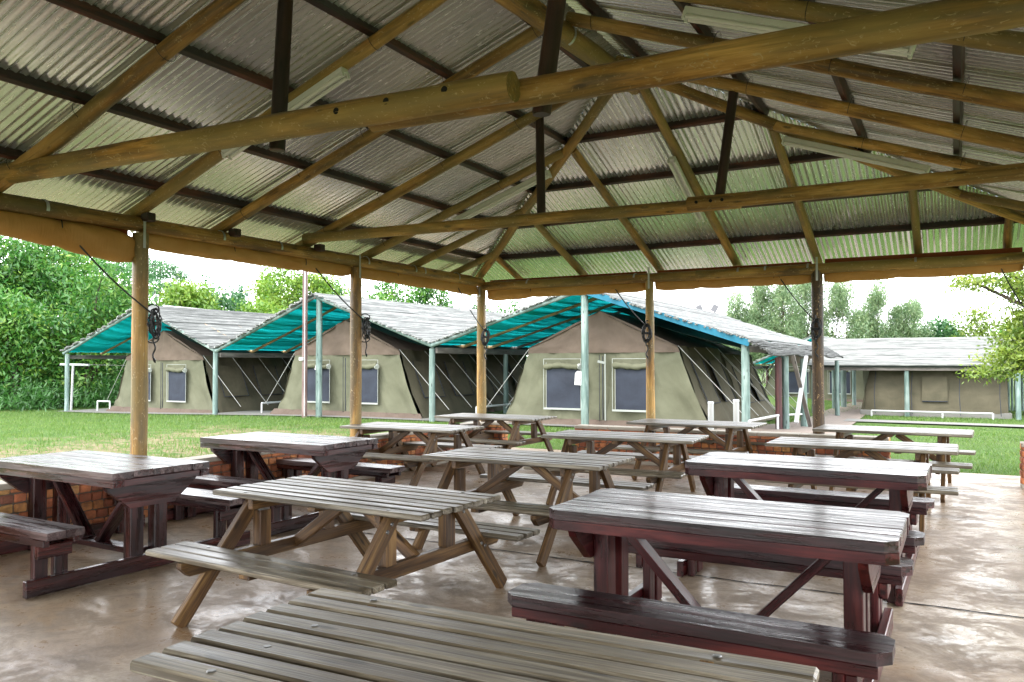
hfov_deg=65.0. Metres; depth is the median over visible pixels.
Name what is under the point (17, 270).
bushy tree
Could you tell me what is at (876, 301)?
willow tree
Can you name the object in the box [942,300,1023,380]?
background tree
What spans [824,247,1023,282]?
canvas blind
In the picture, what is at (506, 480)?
picnic table
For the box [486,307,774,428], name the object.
canvas tent
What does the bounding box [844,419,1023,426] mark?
cement path
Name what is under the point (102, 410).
canopy apron
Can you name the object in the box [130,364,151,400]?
window
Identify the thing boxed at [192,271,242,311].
background tree
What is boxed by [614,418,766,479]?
picnic table
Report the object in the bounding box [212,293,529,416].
shade canopy
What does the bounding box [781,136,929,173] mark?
fluorescent light
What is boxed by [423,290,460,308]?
background tree
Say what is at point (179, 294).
background tree
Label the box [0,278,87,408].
bushy tree
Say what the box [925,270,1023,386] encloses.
acacia tree
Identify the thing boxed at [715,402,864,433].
paver path
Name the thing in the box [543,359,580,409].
window
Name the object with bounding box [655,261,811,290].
canvas blind
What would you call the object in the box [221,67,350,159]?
fluorescent light
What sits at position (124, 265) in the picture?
thorn tree
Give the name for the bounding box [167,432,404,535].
heavy table
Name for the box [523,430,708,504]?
picnic table
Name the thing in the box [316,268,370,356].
pulley rope
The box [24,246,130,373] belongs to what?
bushy tree
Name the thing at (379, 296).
background tree
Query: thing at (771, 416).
pipe rail
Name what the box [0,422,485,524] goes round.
brick wall
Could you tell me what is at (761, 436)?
brick wall
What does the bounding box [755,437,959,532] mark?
picnic table
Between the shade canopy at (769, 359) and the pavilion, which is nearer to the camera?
the pavilion
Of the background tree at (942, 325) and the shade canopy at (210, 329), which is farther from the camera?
the background tree at (942, 325)
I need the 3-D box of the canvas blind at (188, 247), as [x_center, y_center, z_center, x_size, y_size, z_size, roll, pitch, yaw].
[-3.095,-1.095,9.903,0.178,0.341,3.300,-1,-2,29]
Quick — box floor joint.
[207,512,1023,617]
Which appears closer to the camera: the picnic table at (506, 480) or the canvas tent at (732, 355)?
the picnic table at (506, 480)
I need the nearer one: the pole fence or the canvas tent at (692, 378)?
the canvas tent at (692, 378)
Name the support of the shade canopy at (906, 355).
on the lawn at (792, 403)
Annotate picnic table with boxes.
[130,588,818,681]
[145,475,539,627]
[340,422,501,485]
[412,447,653,566]
[430,413,556,470]
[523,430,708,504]
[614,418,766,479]
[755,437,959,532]
[812,424,975,502]
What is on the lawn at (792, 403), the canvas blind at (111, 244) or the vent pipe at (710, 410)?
the vent pipe at (710, 410)
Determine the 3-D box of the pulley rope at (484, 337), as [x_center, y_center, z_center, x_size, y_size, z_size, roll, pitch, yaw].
[-0.663,-0.314,13.974,0.157,1.296,0.836,-1,-2,33]
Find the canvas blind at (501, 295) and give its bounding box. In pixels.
[487,271,646,300]
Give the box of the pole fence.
[1007,374,1023,410]
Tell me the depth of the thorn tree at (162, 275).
51.62 m
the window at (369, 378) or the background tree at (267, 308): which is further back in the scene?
the background tree at (267, 308)
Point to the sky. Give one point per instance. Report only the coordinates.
(938, 302)
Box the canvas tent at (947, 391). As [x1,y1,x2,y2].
[860,370,1011,418]
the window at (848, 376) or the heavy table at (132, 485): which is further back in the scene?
the window at (848, 376)
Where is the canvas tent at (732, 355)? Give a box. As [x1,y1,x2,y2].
[681,333,796,421]
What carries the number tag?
attached to the canvas tent at (692, 378)
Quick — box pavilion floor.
[0,447,1023,681]
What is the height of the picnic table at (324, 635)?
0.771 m
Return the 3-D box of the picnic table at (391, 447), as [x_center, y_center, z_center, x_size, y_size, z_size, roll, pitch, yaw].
[-1.361,1.536,10.913,1.809,0.771,1.871,-1,-2,28]
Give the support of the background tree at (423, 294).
on the lawn at (792, 403)
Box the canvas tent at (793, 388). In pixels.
[760,355,863,402]
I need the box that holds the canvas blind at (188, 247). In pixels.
[149,234,351,276]
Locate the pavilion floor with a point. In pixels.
(970, 556)
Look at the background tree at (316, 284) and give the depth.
55.17 m
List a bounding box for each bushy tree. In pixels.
[0,235,84,389]
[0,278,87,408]
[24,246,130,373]
[36,250,158,405]
[93,262,175,378]
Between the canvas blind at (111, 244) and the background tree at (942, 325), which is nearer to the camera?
the canvas blind at (111, 244)
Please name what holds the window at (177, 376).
in the canvas tent at (180, 375)
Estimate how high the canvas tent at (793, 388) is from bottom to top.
3.209 m
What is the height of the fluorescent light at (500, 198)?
0.598 m
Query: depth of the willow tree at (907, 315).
61.38 m
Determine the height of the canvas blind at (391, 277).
0.361 m
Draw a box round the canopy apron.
[64,408,574,425]
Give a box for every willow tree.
[721,287,767,376]
[742,285,780,382]
[756,284,809,365]
[789,276,837,338]
[809,281,874,338]
[848,279,903,337]
[885,289,936,337]
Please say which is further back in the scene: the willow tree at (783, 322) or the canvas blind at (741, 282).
the willow tree at (783, 322)
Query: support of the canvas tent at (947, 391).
on the lawn at (792, 403)
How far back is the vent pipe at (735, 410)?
14.33 m
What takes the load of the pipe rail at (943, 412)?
on the lawn at (792, 403)
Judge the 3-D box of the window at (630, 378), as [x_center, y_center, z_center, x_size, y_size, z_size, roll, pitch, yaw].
[2.998,1.108,20.133,1.073,1.342,0.178,-1,-2,29]
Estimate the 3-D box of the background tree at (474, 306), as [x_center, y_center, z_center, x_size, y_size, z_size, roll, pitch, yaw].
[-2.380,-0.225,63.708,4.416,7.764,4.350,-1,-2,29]
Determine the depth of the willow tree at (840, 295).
60.73 m
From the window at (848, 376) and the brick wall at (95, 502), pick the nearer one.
the brick wall at (95, 502)
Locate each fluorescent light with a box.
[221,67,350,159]
[453,170,551,219]
[667,156,704,222]
[681,6,916,59]
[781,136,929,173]
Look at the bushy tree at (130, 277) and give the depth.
40.09 m
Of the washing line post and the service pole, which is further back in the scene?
the washing line post
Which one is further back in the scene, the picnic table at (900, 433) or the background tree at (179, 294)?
the background tree at (179, 294)
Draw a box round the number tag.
[574,371,580,384]
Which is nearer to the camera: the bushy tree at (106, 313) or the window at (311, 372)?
the window at (311, 372)
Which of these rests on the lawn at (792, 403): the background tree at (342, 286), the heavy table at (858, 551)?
the background tree at (342, 286)
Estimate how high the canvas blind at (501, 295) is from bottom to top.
0.381 m
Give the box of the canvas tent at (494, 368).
[468,347,527,411]
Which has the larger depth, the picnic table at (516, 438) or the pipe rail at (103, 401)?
the pipe rail at (103, 401)
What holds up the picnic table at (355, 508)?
on the pavilion floor
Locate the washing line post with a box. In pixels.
[60,363,124,409]
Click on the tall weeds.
(24, 397)
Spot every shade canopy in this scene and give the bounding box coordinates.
[60,306,284,410]
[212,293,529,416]
[429,293,843,428]
[753,335,834,383]
[807,336,1020,419]
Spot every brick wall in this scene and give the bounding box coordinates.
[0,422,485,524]
[480,421,508,444]
[574,424,890,465]
[1020,441,1023,488]
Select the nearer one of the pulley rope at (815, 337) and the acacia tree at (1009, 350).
the pulley rope at (815, 337)
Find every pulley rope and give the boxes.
[79,245,161,362]
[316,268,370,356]
[458,288,489,359]
[615,289,651,358]
[779,277,821,356]
[1001,268,1023,326]
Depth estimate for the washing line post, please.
31.48 m
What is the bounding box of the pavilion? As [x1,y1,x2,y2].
[0,0,1023,455]
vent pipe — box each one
[708,401,713,428]
[733,399,738,421]
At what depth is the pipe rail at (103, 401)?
30.52 m
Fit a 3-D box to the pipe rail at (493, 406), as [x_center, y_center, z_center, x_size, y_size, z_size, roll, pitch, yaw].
[0.274,2.160,25.323,0.093,0.440,4.966,-1,-2,32]
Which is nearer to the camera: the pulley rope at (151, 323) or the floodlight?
the pulley rope at (151, 323)
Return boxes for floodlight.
[710,304,718,312]
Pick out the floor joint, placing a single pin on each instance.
(763, 584)
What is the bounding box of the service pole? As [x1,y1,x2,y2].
[299,271,307,417]
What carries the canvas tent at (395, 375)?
on the lawn at (792, 403)
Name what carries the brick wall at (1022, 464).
on the pavilion floor
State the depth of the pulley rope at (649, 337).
12.73 m
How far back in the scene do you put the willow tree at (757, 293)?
62.59 m
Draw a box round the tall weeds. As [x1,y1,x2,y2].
[0,371,121,411]
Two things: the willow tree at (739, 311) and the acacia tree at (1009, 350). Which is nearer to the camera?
the acacia tree at (1009, 350)
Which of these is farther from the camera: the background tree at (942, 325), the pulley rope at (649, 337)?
the background tree at (942, 325)
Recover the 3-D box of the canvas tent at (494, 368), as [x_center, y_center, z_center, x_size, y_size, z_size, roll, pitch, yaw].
[-2.248,0.956,30.131,7.333,3.209,4.290,-1,-2,29]
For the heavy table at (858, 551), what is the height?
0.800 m
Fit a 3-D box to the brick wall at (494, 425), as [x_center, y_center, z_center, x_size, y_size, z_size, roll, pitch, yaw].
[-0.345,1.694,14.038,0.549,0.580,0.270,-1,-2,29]
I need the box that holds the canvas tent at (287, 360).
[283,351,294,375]
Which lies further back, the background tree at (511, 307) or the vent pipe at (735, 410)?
the background tree at (511, 307)
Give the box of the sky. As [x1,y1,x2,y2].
[1,231,1023,355]
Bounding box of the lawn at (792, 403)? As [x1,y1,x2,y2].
[0,368,1023,475]
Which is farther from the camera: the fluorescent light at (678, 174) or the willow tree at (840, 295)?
the willow tree at (840, 295)
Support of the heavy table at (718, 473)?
on the pavilion floor
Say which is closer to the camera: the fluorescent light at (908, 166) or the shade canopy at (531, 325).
the fluorescent light at (908, 166)
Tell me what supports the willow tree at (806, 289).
on the lawn at (792, 403)
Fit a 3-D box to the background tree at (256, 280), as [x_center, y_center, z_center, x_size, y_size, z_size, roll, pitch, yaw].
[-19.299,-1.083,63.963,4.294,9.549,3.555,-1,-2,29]
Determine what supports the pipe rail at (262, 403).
on the lawn at (792, 403)
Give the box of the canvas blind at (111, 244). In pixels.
[0,211,134,262]
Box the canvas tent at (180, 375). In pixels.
[106,326,293,412]
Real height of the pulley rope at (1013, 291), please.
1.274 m
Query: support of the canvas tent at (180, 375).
on the lawn at (792, 403)
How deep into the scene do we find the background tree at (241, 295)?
66.01 m
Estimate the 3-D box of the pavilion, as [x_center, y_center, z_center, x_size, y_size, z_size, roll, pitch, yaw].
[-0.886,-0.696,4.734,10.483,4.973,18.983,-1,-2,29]
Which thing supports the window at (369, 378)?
in the canvas tent at (395, 375)
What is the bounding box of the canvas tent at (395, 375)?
[265,315,508,418]
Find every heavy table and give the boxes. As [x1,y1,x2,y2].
[0,450,249,598]
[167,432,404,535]
[508,488,913,681]
[677,452,934,606]
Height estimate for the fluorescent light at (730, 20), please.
0.602 m
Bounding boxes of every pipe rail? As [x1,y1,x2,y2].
[97,400,110,410]
[261,401,280,412]
[475,403,510,412]
[748,413,802,430]
[871,410,993,419]
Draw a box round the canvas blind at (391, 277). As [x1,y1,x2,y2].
[353,256,478,294]
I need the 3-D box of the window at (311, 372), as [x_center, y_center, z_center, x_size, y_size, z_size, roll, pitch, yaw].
[-6.122,1.265,25.160,1.143,1.342,0.182,-1,-2,29]
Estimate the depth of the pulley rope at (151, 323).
8.30 m
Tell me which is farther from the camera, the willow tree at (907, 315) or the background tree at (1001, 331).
the willow tree at (907, 315)
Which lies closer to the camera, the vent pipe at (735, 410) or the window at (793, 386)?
the vent pipe at (735, 410)
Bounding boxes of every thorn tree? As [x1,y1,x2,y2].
[80,251,177,376]
[149,257,197,297]
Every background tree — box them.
[149,274,227,310]
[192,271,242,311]
[222,277,253,311]
[231,294,294,313]
[243,265,349,310]
[249,269,286,305]
[332,278,349,295]
[338,281,394,301]
[362,280,451,307]
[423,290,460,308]
[463,295,501,311]
[487,299,527,358]
[918,313,969,337]
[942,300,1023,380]
[989,312,1023,372]
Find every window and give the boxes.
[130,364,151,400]
[165,364,186,402]
[307,360,330,402]
[362,363,378,404]
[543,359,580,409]
[612,358,645,411]
[789,366,809,393]
[828,370,850,394]

